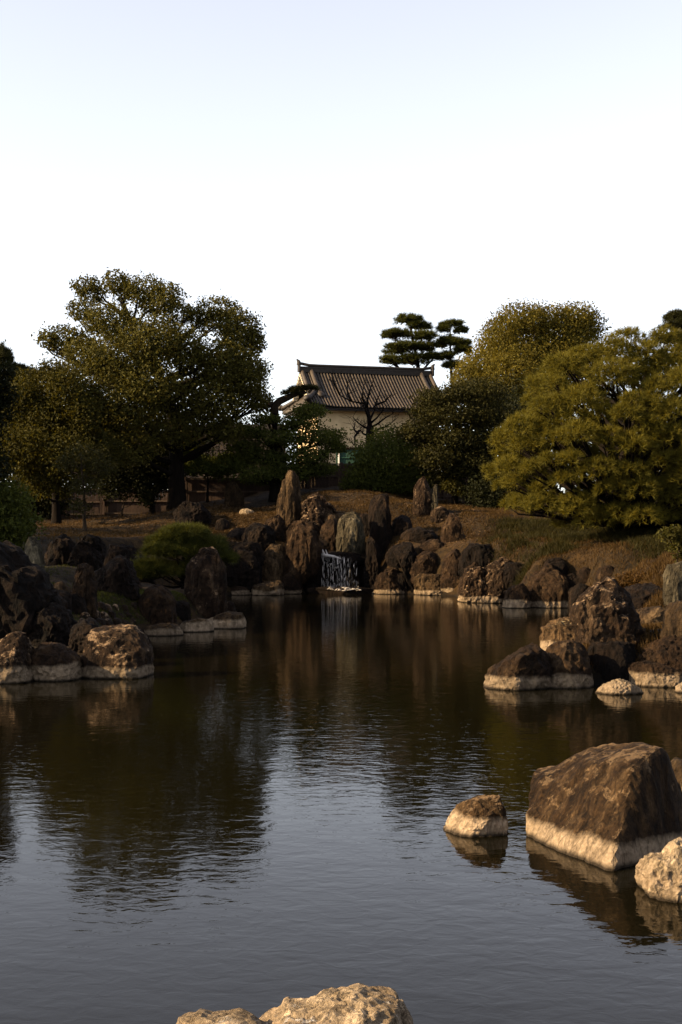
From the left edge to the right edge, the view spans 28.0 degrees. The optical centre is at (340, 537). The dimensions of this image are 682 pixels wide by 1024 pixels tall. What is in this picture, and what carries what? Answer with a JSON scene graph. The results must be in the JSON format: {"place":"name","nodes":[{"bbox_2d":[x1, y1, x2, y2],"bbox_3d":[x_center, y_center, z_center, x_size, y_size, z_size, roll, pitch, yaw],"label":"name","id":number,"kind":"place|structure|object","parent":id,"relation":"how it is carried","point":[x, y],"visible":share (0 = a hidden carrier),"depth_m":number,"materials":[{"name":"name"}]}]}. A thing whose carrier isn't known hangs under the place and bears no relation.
{"place":"outdoors","nodes":[
{"label":"outdoors","id":0,"kind":"place"},
{"bbox_2d":[45,565,204,625],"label":"mossy grass","id":1,"kind":"structure","parent":0,"point":[106,596],"depth_m":33.77,"materials":[{"name":"green plant"}]},
{"bbox_2d":[0,593,681,1023],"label":"water","id":2,"kind":"structure","parent":0,"point":[254,813],"depth_m":10.96,"materials":[{"name":"black liquid"}]},
{"bbox_2d":[176,1008,267,1023],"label":"rock","id":3,"kind":"object","parent":2,"relation":"in","point":[231,1016],"visible":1,"depth_m":6.19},
{"bbox_2d":[259,983,402,1023],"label":"rock","id":4,"kind":"object","parent":2,"relation":"in","point":[358,1003],"visible":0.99,"depth_m":6.20,"materials":[{"name":"stone"}]},
{"bbox_2d":[399,999,412,1023],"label":"rock","id":5,"kind":"object","parent":2,"relation":"in","point":[406,1017],"visible":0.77,"depth_m":6.31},
{"bbox_2d":[443,795,507,836],"bbox_3d":[1.100,2.479,11.199,0.578,0.763,0.581,0,0,0],"label":"rock","id":6,"kind":"object","parent":2,"relation":"in","point":[480,816],"visible":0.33,"depth_m":11.02,"materials":[{"name":"stone"}]},
{"bbox_2d":[526,742,681,870],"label":"rock","id":7,"kind":"object","parent":2,"relation":"in","point":[611,807],"visible":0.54,"depth_m":10.42,"materials":[{"name":"stone"}]},
{"bbox_2d":[595,678,642,694],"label":"rock","id":8,"kind":"object","parent":2,"relation":"in","point":[619,686],"visible":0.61,"depth_m":20.90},
{"bbox_2d":[635,837,681,902],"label":"rock","id":9,"kind":"object","parent":2,"relation":"in","point":[658,876],"visible":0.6,"depth_m":9.08,"materials":[{"name":"stone"}]},
{"bbox_2d":[671,757,681,788],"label":"rock","id":10,"kind":"object","parent":2,"relation":"in","point":[676,763],"visible":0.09,"depth_m":12.46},
{"bbox_2d":[0,0,681,492],"label":"sky","id":11,"kind":"structure","parent":0,"point":[336,169],"materials":[{"name":"white"}]},
{"bbox_2d":[22,486,681,684],"bbox_3d":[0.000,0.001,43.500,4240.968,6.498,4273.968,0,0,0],"label":"ground","id":12,"kind":"structure","parent":0,"point":[259,499],"depth_m":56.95,"materials":[{"name":"plant"}]},
{"bbox_2d":[0,339,22,489],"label":"edge tree","id":13,"kind":"object","parent":12,"relation":"on","point":[5,371],"visible":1,"depth_m":44.06,"materials":[{"name":"green plant"}]},
{"bbox_2d":[0,631,34,683],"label":"rock","id":14,"kind":"object","parent":12,"relation":"on","point":[17,648],"visible":0.59,"depth_m":22.55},
{"bbox_2d":[0,342,43,381],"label":"pine","id":15,"kind":"object","parent":12,"relation":"on","point":[6,354],"visible":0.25,"depth_m":91.14,"materials":[{"name":"green plant"}]},
{"bbox_2d":[0,477,46,550],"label":"leafy shrub","id":16,"kind":"object","parent":12,"relation":"on","point":[16,527],"visible":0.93,"depth_m":43.30,"materials":[{"name":"green plant"}]},
{"bbox_2d":[0,540,66,638],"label":"rock","id":17,"kind":"object","parent":12,"relation":"on","point":[28,590],"visible":0.59,"depth_m":26.50,"materials":[{"name":"stone"}]},
{"bbox_2d":[24,536,44,569],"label":"standing stone","id":18,"kind":"object","parent":12,"relation":"on","point":[33,550],"visible":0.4,"depth_m":38.07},
{"bbox_2d":[6,473,74,518],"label":"shrub","id":19,"kind":"object","parent":12,"relation":"on","point":[44,506],"visible":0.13,"depth_m":71.15,"materials":[{"name":"green plant"}]},
{"bbox_2d":[28,602,77,646],"bbox_3d":[-5.662,1.915,26.753,1.144,1.310,1.079,0,0,0],"label":"rock","id":20,"kind":"object","parent":12,"relation":"on","point":[54,622],"visible":0.46,"depth_m":26.37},
{"bbox_2d":[30,642,82,681],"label":"rock","id":21,"kind":"object","parent":12,"relation":"on","point":[54,662],"visible":0.56,"depth_m":22.88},
{"bbox_2d":[44,538,74,565],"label":"rock","id":22,"kind":"object","parent":12,"relation":"on","point":[58,551],"visible":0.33,"depth_m":46.60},
{"bbox_2d":[0,353,128,524],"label":"broadleaf tree","id":23,"kind":"object","parent":12,"relation":"on","point":[44,427],"visible":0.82,"depth_m":64.99,"materials":[{"name":"green plant"}]},
{"bbox_2d":[31,489,101,516],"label":"board fence","id":24,"kind":"object","parent":12,"relation":"on","point":[97,506],"visible":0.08,"depth_m":75.87,"materials":[{"name":"brown wood"}]},
{"bbox_2d":[68,619,97,652],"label":"rock","id":25,"kind":"object","parent":12,"relation":"on","point":[79,632],"visible":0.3,"depth_m":25.25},
{"bbox_2d":[70,563,97,618],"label":"standing stone","id":26,"kind":"object","parent":12,"relation":"on","point":[85,585],"visible":0.58,"depth_m":30.29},
{"bbox_2d":[67,539,102,570],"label":"rock","id":27,"kind":"object","parent":12,"relation":"on","point":[85,552],"visible":0.47,"depth_m":46.13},
{"bbox_2d":[51,437,119,531],"bbox_3d":[-11.345,-2.255,60.042,3.093,4.174,3.169,0,0,0],"label":"thin tree","id":28,"kind":"object","parent":12,"relation":"on","point":[77,455],"visible":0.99,"depth_m":59.52,"materials":[{"name":"green plant"}]},
{"bbox_2d":[81,534,106,562],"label":"rock","id":29,"kind":"object","parent":12,"relation":"on","point":[97,543],"visible":0.23,"depth_m":47.33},
{"bbox_2d":[80,624,153,678],"bbox_3d":[-3.886,2.207,23.648,1.221,1.404,1.086,0,0,0],"label":"rock","id":30,"kind":"object","parent":12,"relation":"on","point":[121,651],"visible":0.63,"depth_m":23.31,"materials":[{"name":"stone"}]},
{"bbox_2d":[95,554,139,600],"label":"rock","id":31,"kind":"object","parent":12,"relation":"on","point":[117,574],"visible":0.65,"depth_m":34.03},
{"bbox_2d":[103,543,132,566],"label":"rock","id":32,"kind":"object","parent":12,"relation":"on","point":[114,550],"visible":0.3,"depth_m":41.31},
{"bbox_2d":[88,450,163,515],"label":"shrub","id":33,"kind":"object","parent":12,"relation":"on","point":[128,481],"visible":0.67,"depth_m":72.21,"materials":[{"name":"green plant"}]},
{"bbox_2d":[102,490,167,514],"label":"board fence","id":34,"kind":"object","parent":12,"relation":"on","point":[115,507],"visible":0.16,"depth_m":76.11,"materials":[{"name":"brown wood"}]},
{"bbox_2d":[122,438,168,513],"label":"shrub","id":35,"kind":"object","parent":12,"relation":"on","point":[161,482],"visible":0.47,"depth_m":72.83,"materials":[{"name":"green plant"}]},
{"bbox_2d":[31,267,276,510],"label":"broadleaf tree","id":36,"kind":"object","parent":12,"relation":"on","point":[148,398],"visible":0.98,"depth_m":69.56,"materials":[{"name":"green plant"}]},
{"bbox_2d":[137,584,176,624],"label":"rock","id":37,"kind":"object","parent":12,"relation":"on","point":[156,603],"visible":0.55,"depth_m":34.16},
{"bbox_2d":[144,623,183,635],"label":"rock","id":38,"kind":"object","parent":12,"relation":"on","point":[165,629],"visible":0.56,"depth_m":33.35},
{"bbox_2d":[176,600,190,620],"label":"rock","id":39,"kind":"object","parent":12,"relation":"on","point":[183,610],"visible":0.38,"depth_m":35.71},
{"bbox_2d":[130,521,241,588],"bbox_3d":[-4.586,0.546,40.065,3.511,2.183,2.832,0,0,0],"label":"shrub","id":40,"kind":"object","parent":12,"relation":"on","point":[187,541],"visible":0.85,"depth_m":39.27,"materials":[{"name":"green plant"}]},
{"bbox_2d":[173,500,211,526],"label":"rock","id":41,"kind":"object","parent":12,"relation":"on","point":[186,511],"visible":0.67,"depth_m":63.91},
{"bbox_2d":[179,618,213,631],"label":"rock","id":42,"kind":"object","parent":12,"relation":"on","point":[198,625],"visible":0.56,"depth_m":34.70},
{"bbox_2d":[184,547,227,618],"bbox_3d":[-3.689,1.548,37.160,1.240,2.600,1.090,0,0,0],"label":"standing stone","id":43,"kind":"object","parent":12,"relation":"on","point":[205,586],"visible":0.66,"depth_m":36.82,"materials":[{"name":"stone"}]},
{"bbox_2d":[166,442,251,501],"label":"shrub","id":44,"kind":"object","parent":12,"relation":"on","point":[200,465],"visible":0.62,"depth_m":73.02,"materials":[{"name":"green plant"}]},
{"bbox_2d":[185,477,269,501],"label":"board fence","id":45,"kind":"object","parent":12,"relation":"on","point":[196,489],"visible":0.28,"depth_m":76.56,"materials":[{"name":"brown wood"}]},
{"bbox_2d":[209,611,245,628],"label":"rock","id":46,"kind":"object","parent":12,"relation":"on","point":[230,620],"visible":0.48,"depth_m":35.94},
{"bbox_2d":[224,548,238,587],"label":"rock","id":47,"kind":"object","parent":12,"relation":"on","point":[232,574],"visible":0.37,"depth_m":57.04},
{"bbox_2d":[224,481,243,506],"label":"standing stone","id":48,"kind":"object","parent":12,"relation":"on","point":[233,495],"visible":0.73,"depth_m":72.08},
{"bbox_2d":[184,424,285,478],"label":"rampart wall","id":49,"kind":"structure","parent":12,"relation":"on","point":[216,450],"depth_m":93.30,"materials":[{"name":"stone"}]},
{"bbox_2d":[232,541,265,591],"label":"rock","id":50,"kind":"object","parent":12,"relation":"on","point":[251,563],"visible":0.48,"depth_m":57.35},
{"bbox_2d":[241,522,275,550],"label":"rock","id":51,"kind":"object","parent":12,"relation":"on","point":[263,536],"visible":0.59,"depth_m":58.64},
{"bbox_2d":[36,490,488,569],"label":"fallen leaves","id":52,"kind":"object","parent":12,"relation":"on","point":[236,509],"visible":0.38,"depth_m":64.93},
{"bbox_2d":[251,580,283,595],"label":"rock","id":53,"kind":"object","parent":12,"relation":"on","point":[270,588],"visible":0.6,"depth_m":56.63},
{"bbox_2d":[262,544,285,581],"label":"rock","id":54,"kind":"object","parent":12,"relation":"on","point":[274,566],"visible":0.59,"depth_m":58.12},
{"bbox_2d":[264,514,287,541],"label":"rock","id":55,"kind":"object","parent":12,"relation":"on","point":[276,523],"visible":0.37,"depth_m":61.87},
{"bbox_2d":[213,382,357,501],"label":"layered pine","id":56,"kind":"object","parent":12,"relation":"on","point":[272,467],"visible":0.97,"depth_m":72.11,"materials":[{"name":"green plant"}]},
{"bbox_2d":[276,470,301,524],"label":"standing stone","id":57,"kind":"object","parent":12,"relation":"on","point":[289,507],"visible":0.69,"depth_m":63.31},
{"bbox_2d":[282,572,301,593],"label":"rock","id":58,"kind":"object","parent":12,"relation":"on","point":[292,583],"visible":0.52,"depth_m":57.99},
{"bbox_2d":[283,520,323,584],"bbox_3d":[-1.658,0.776,58.722,1.660,3.032,1.460,0,0,30],"label":"rock","id":59,"kind":"object","parent":12,"relation":"on","point":[303,546],"visible":0.91,"depth_m":58.29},
{"bbox_2d":[302,556,323,592],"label":"rock","id":60,"kind":"object","parent":12,"relation":"on","point":[316,581],"visible":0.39,"depth_m":58.88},
{"bbox_2d":[300,492,337,530],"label":"rock","id":61,"kind":"object","parent":12,"relation":"on","point":[317,507],"visible":0.58,"depth_m":62.78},
{"bbox_2d":[320,519,337,551],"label":"rock","id":62,"kind":"object","parent":12,"relation":"on","point":[328,532],"visible":0.45,"depth_m":61.36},
{"bbox_2d":[306,586,373,593],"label":"rock","id":63,"kind":"object","parent":12,"relation":"on","point":[319,590],"visible":0.5,"depth_m":57.95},
{"bbox_2d":[322,564,363,587],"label":"waterfall","id":64,"kind":"object","parent":12,"relation":"on","point":[352,578],"visible":0.2,"depth_m":59.95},
{"bbox_2d":[321,551,364,564],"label":"rock","id":65,"kind":"object","parent":12,"relation":"on","point":[356,558],"visible":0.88,"depth_m":59.58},
{"bbox_2d":[336,511,365,553],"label":"standing stone","id":66,"kind":"object","parent":65,"relation":"on","point":[350,536],"visible":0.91,"depth_m":59.81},
{"bbox_2d":[280,462,406,489],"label":"board fence","id":67,"kind":"object","parent":12,"relation":"on","point":[326,482],"visible":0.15,"depth_m":77.17,"materials":[{"name":"brown wood"}]},
{"bbox_2d":[278,359,445,470],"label":"castle building","id":68,"kind":"structure","parent":12,"relation":"on","point":[402,381],"depth_m":99.37,"materials":[{"name":"tile"}]},
{"bbox_2d":[326,369,402,471],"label":"bare tree","id":69,"kind":"object","parent":12,"relation":"on","point":[369,426],"visible":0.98,"depth_m":75.90,"materials":[{"name":"brown plant"}]},
{"bbox_2d":[363,536,380,588],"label":"rock","id":70,"kind":"object","parent":12,"relation":"on","point":[371,569],"visible":0.73,"depth_m":58.83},
{"bbox_2d":[368,493,392,563],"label":"standing stone","id":71,"kind":"object","parent":12,"relation":"on","point":[379,524],"visible":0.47,"depth_m":60.59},
{"bbox_2d":[372,567,403,593],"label":"rock","id":72,"kind":"object","parent":12,"relation":"on","point":[386,582],"visible":0.63,"depth_m":57.86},
{"bbox_2d":[336,422,441,496],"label":"round shrub","id":73,"kind":"object","parent":12,"relation":"on","point":[388,470],"visible":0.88,"depth_m":72.83,"materials":[{"name":"green plant"}]},
{"bbox_2d":[385,544,400,568],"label":"rock","id":74,"kind":"object","parent":12,"relation":"on","point":[391,560],"visible":0.48,"depth_m":58.62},
{"bbox_2d":[391,515,412,535],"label":"rock","id":75,"kind":"object","parent":12,"relation":"on","point":[400,524],"visible":0.62,"depth_m":60.88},
{"bbox_2d":[392,542,417,592],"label":"rock","id":76,"kind":"object","parent":12,"relation":"on","point":[405,554],"visible":0.73,"depth_m":57.80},
{"bbox_2d":[377,311,443,367],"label":"tiered pine","id":77,"kind":"object","parent":12,"relation":"on","point":[403,347],"visible":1,"depth_m":110.76,"materials":[{"name":"green plant"}]},
{"bbox_2d":[400,526,437,543],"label":"rock","id":78,"kind":"object","parent":12,"relation":"on","point":[419,534],"visible":0.56,"depth_m":60.00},
{"bbox_2d":[412,476,430,516],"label":"standing stone","id":79,"kind":"object","parent":12,"relation":"on","point":[422,498],"visible":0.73,"depth_m":64.25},
{"bbox_2d":[409,551,437,584],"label":"rock","id":80,"kind":"object","parent":12,"relation":"on","point":[425,562],"visible":0.52,"depth_m":57.46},
{"bbox_2d":[413,573,441,594],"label":"rock","id":81,"kind":"object","parent":12,"relation":"on","point":[426,584],"visible":0.34,"depth_m":56.81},
{"bbox_2d":[419,539,444,552],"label":"rock","id":82,"kind":"object","parent":12,"relation":"on","point":[434,545],"visible":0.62,"depth_m":58.45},
{"bbox_2d":[430,506,448,523],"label":"rock","id":83,"kind":"object","parent":12,"relation":"on","point":[439,514],"visible":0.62,"depth_m":63.21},
{"bbox_2d":[440,564,459,591],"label":"rock","id":84,"kind":"object","parent":12,"relation":"on","point":[449,579],"visible":0.64,"depth_m":56.36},
{"bbox_2d":[441,548,460,572],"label":"rock","id":85,"kind":"object","parent":12,"relation":"on","point":[451,557],"visible":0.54,"depth_m":56.63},
{"bbox_2d":[438,476,466,504],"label":"shrub","id":86,"kind":"object","parent":12,"relation":"on","point":[449,486],"visible":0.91,"depth_m":70.55,"materials":[{"name":"green plant"}]},
{"bbox_2d":[440,513,465,542],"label":"standing stone","id":87,"kind":"object","parent":12,"relation":"on","point":[451,530],"visible":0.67,"depth_m":59.05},
{"bbox_2d":[434,317,473,389],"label":"tiered pine","id":88,"kind":"object","parent":12,"relation":"on","point":[460,344],"visible":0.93,"depth_m":111.10,"materials":[{"name":"green plant"}]},
{"bbox_2d":[388,369,526,504],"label":"layered tree","id":89,"kind":"object","parent":12,"relation":"on","point":[463,444],"visible":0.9,"depth_m":70.45,"materials":[{"name":"green plant"}]},
{"bbox_2d":[457,567,487,602],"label":"rock","id":90,"kind":"object","parent":12,"relation":"on","point":[472,587],"visible":0.62,"depth_m":50.19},
{"bbox_2d":[461,543,493,574],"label":"rock","id":91,"kind":"object","parent":12,"relation":"on","point":[475,552],"visible":0.46,"depth_m":51.96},
{"bbox_2d":[453,461,522,508],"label":"dark shrub","id":92,"kind":"object","parent":12,"relation":"on","point":[482,495],"visible":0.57,"depth_m":69.15,"materials":[{"name":"green plant"}]},
{"bbox_2d":[485,557,509,602],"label":"rock","id":93,"kind":"object","parent":12,"relation":"on","point":[494,571],"visible":0.56,"depth_m":50.00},
{"bbox_2d":[440,369,565,491],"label":"background tree","id":94,"kind":"object","parent":12,"relation":"on","point":[518,406],"visible":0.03,"depth_m":82.55,"materials":[{"name":"green plant"}]},
{"bbox_2d":[503,562,523,589],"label":"rock","id":95,"kind":"object","parent":12,"relation":"on","point":[510,573],"visible":0.55,"depth_m":49.84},
{"bbox_2d":[502,583,531,607],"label":"rock","id":96,"kind":"object","parent":12,"relation":"on","point":[516,596],"visible":0.6,"depth_m":46.39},
{"bbox_2d":[483,643,553,690],"bbox_3d":[2.850,2.260,21.853,1.218,1.153,1.029,0,0,0],"label":"rock","id":97,"kind":"object","parent":12,"relation":"on","point":[529,667],"visible":0.67,"depth_m":21.49,"materials":[{"name":"stone"}]},
{"bbox_2d":[445,297,612,414],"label":"round tree","id":98,"kind":"object","parent":12,"relation":"on","point":[510,349],"visible":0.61,"depth_m":93.01,"materials":[{"name":"green plant"}]},
{"bbox_2d":[523,563,568,607],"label":"rock","id":99,"kind":"object","parent":12,"relation":"on","point":[548,585],"visible":0.56,"depth_m":46.59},
{"bbox_2d":[543,557,568,576],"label":"rock","id":100,"kind":"object","parent":12,"relation":"on","point":[559,564],"visible":0.34,"depth_m":47.52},
{"bbox_2d":[539,617,574,650],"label":"rock","id":101,"kind":"object","parent":12,"relation":"on","point":[556,630],"visible":0.34,"depth_m":27.96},
{"bbox_2d":[546,640,593,688],"bbox_3d":[3.667,2.251,22.146,0.916,1.191,1.017,0,0,0],"label":"rock","id":102,"kind":"object","parent":12,"relation":"on","point":[570,661],"visible":0.45,"depth_m":21.80,"materials":[{"name":"stone"}]},
{"bbox_2d":[469,514,681,587],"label":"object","id":103,"kind":"object","parent":12,"relation":"on","point":[566,537],"visible":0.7,"depth_m":50.65,"materials":[{"name":"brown plant"}]},
{"bbox_2d":[568,583,588,608],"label":"rock","id":104,"kind":"object","parent":12,"relation":"on","point":[575,591],"visible":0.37,"depth_m":45.72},
{"bbox_2d":[480,321,681,531],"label":"pine","id":105,"kind":"object","parent":12,"relation":"on","point":[634,471],"visible":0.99,"depth_m":47.14,"materials":[{"name":"green plant"}]},
{"bbox_2d":[595,565,613,581],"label":"rock","id":106,"kind":"object","parent":12,"relation":"on","point":[603,572],"visible":0.49,"depth_m":44.68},
{"bbox_2d":[569,576,642,645],"bbox_3d":[4.506,1.547,23.251,1.253,1.781,1.118,0,0,0],"label":"rock","id":107,"kind":"object","parent":12,"relation":"on","point":[603,610],"visible":0.69,"depth_m":22.86,"materials":[{"name":"stone"}]},
{"bbox_2d":[586,641,636,681],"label":"rock","id":108,"kind":"object","parent":12,"relation":"on","point":[612,660],"visible":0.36,"depth_m":22.32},
{"bbox_2d":[615,569,646,587],"bbox_3d":[7.454,1.153,34.064,1.748,0.745,1.647,0,0,0],"label":"dry bush","id":109,"kind":"object","parent":12,"relation":"on","point":[623,580],"visible":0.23,"depth_m":33.67,"materials":[{"name":"brown plant"}]},
{"bbox_2d":[625,582,662,609],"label":"rock","id":110,"kind":"object","parent":12,"relation":"on","point":[640,593],"visible":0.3,"depth_m":27.56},
{"bbox_2d":[636,606,663,624],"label":"rock","id":111,"kind":"object","parent":12,"relation":"on","point":[654,614],"visible":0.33,"depth_m":25.00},
{"bbox_2d":[628,660,681,687],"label":"rock","id":112,"kind":"object","parent":12,"relation":"on","point":[646,673],"visible":0.51,"depth_m":21.96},
{"bbox_2d":[637,635,681,670],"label":"rock","id":113,"kind":"object","parent":12,"relation":"on","point":[666,650],"visible":0.38,"depth_m":22.35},
{"bbox_2d":[653,524,681,562],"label":"leafy shrub","id":114,"kind":"object","parent":12,"relation":"on","point":[671,533],"visible":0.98,"depth_m":27.81,"materials":[{"name":"green plant"}]},
{"bbox_2d":[653,308,681,395],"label":"pine","id":115,"kind":"object","parent":12,"relation":"on","point":[673,318],"visible":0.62,"depth_m":89.29,"materials":[{"name":"green plant"}]},
{"bbox_2d":[660,600,681,638],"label":"rock","id":116,"kind":"object","parent":12,"relation":"on","point":[672,622],"visible":0.42,"depth_m":22.69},
{"bbox_2d":[662,561,681,605],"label":"standing stone","id":117,"kind":"object","parent":12,"relation":"on","point":[672,582],"visible":0.69,"depth_m":26.68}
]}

